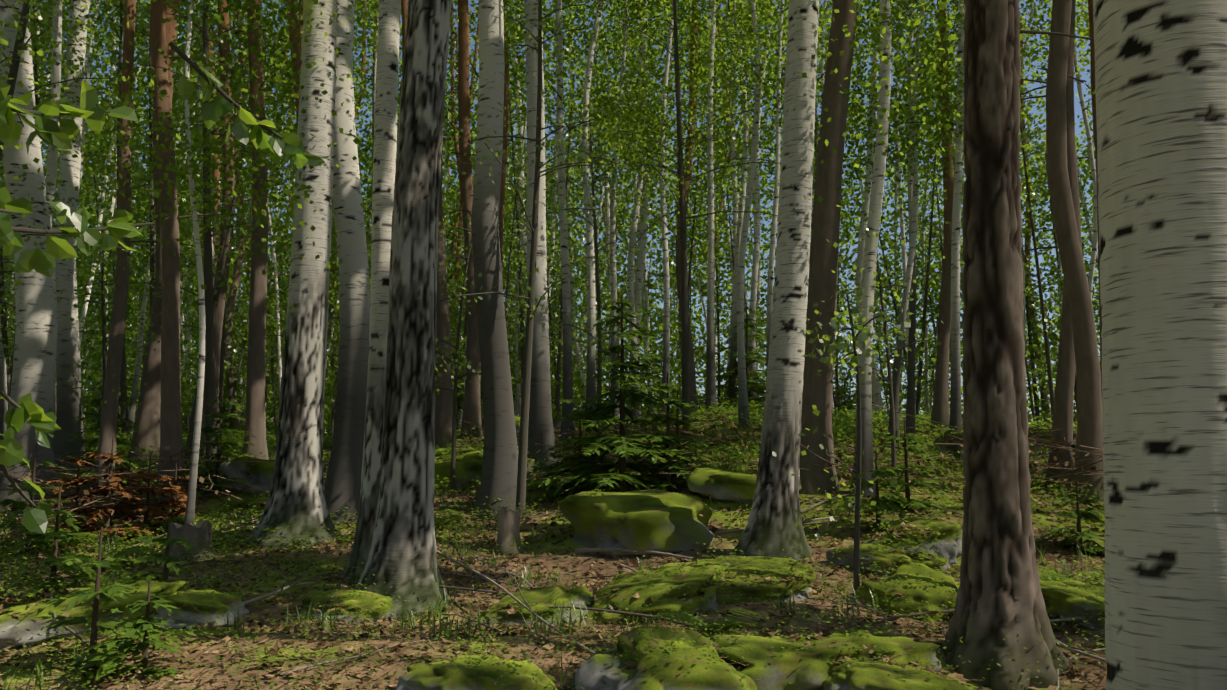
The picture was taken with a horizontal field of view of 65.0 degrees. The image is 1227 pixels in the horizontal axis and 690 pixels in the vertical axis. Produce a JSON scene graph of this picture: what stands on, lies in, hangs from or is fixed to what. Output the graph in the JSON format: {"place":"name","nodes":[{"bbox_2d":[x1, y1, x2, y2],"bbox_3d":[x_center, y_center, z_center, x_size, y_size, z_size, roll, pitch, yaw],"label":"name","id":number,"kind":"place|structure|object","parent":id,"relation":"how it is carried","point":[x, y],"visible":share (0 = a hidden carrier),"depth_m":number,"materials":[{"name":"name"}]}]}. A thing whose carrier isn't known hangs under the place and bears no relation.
{"place":"outdoors","nodes":[
{"label":"outdoors","id":0,"kind":"place"},
{"bbox_2d":[2,0,1100,430],"label":"sky","id":1,"kind":"structure","parent":0,"point":[1077,106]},
{"bbox_2d":[0,414,1106,689],"bbox_3d":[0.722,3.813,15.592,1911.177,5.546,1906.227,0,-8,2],"label":"ground","id":2,"kind":"structure","parent":0,"point":[728,544],"depth_m":7.58,"materials":[{"name":"brown soil"}]},
{"bbox_2d":[41,452,199,543],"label":"dead spruce branches","id":3,"kind":"object","parent":2,"relation":"on","point":[129,493],"visible":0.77,"depth_m":9.50,"materials":[{"name":"brown wood"}]},
{"bbox_2d":[161,505,623,623],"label":"stumps","id":4,"kind":"object","parent":2,"relation":"on","point":[508,524],"visible":0.65,"depth_m":8.46,"materials":[{"name":"grey wood"}]},
{"bbox_2d":[0,0,1098,671],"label":"saplings","id":5,"kind":"object","parent":2,"relation":"on","point":[524,350],"visible":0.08,"depth_m":12.22,"materials":[{"name":"brown wood"}]},
{"bbox_2d":[0,67,328,533],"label":"broad leaves","id":6,"kind":"object","parent":5,"relation":"attached to","point":[287,148],"visible":1,"depth_m":2.68,"materials":[{"name":"green plant"}]},
{"bbox_2d":[0,0,1099,525],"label":"trees","id":7,"kind":"object","parent":2,"relation":"on","point":[928,88],"depth_m":14.04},
{"bbox_2d":[0,0,1100,541],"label":"understory leaves","id":8,"kind":"object","parent":2,"relation":"on","point":[842,348],"visible":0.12,"depth_m":17.72,"materials":[{"name":"green plant"}]},
{"bbox_2d":[0,396,1101,524],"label":"dry brush leaves","id":9,"kind":"object","parent":2,"relation":"on","point":[201,479],"visible":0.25,"depth_m":10.29,"materials":[{"name":"plant"}]},
{"bbox_2d":[0,414,1104,689],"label":"boulders","id":10,"kind":"object","parent":2,"relation":"on","point":[650,520],"visible":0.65,"depth_m":6.46,"materials":[{"name":"plant"}]},
{"bbox_2d":[0,298,1104,689],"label":"spruce saplings","id":11,"kind":"object","parent":2,"relation":"on","point":[592,474],"visible":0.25,"depth_m":10.32,"materials":[{"name":"green plant"}]},
{"bbox_2d":[0,399,1104,689],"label":"bilberry","id":12,"kind":"object","parent":2,"relation":"on","point":[842,419],"visible":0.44,"depth_m":7.73,"materials":[{"name":"green plant"}]},
{"bbox_2d":[0,385,1104,689],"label":"fallen branches","id":13,"kind":"object","parent":2,"relation":"on","point":[616,549],"visible":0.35,"depth_m":9.58,"materials":[{"name":"brown wood"}]},
{"bbox_2d":[0,403,1104,689],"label":"grass","id":14,"kind":"structure","parent":2,"relation":"on","point":[446,629],"depth_m":6.47,"materials":[{"name":"green plant"}]},
{"bbox_2d":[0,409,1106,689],"bbox_3d":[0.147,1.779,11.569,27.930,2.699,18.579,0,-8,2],"label":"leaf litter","id":15,"kind":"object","parent":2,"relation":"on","point":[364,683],"visible":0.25,"depth_m":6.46,"materials":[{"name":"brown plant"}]},
{"bbox_2d":[4,0,1103,689],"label":"pine","id":16,"kind":"object","parent":2,"relation":"on","point":[1000,598],"depth_m":10.32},
{"bbox_2d":[43,472,1104,635],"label":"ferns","id":17,"kind":"object","parent":2,"relation":"on","point":[130,551],"visible":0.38,"depth_m":7.83,"materials":[{"name":"green plant"}]},
{"bbox_2d":[245,0,1226,689],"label":"birch trunks","id":18,"kind":"object","parent":2,"relation":"on","point":[1161,106],"visible":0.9,"depth_m":2.52,"materials":[{"name":"white plant"}]}
]}

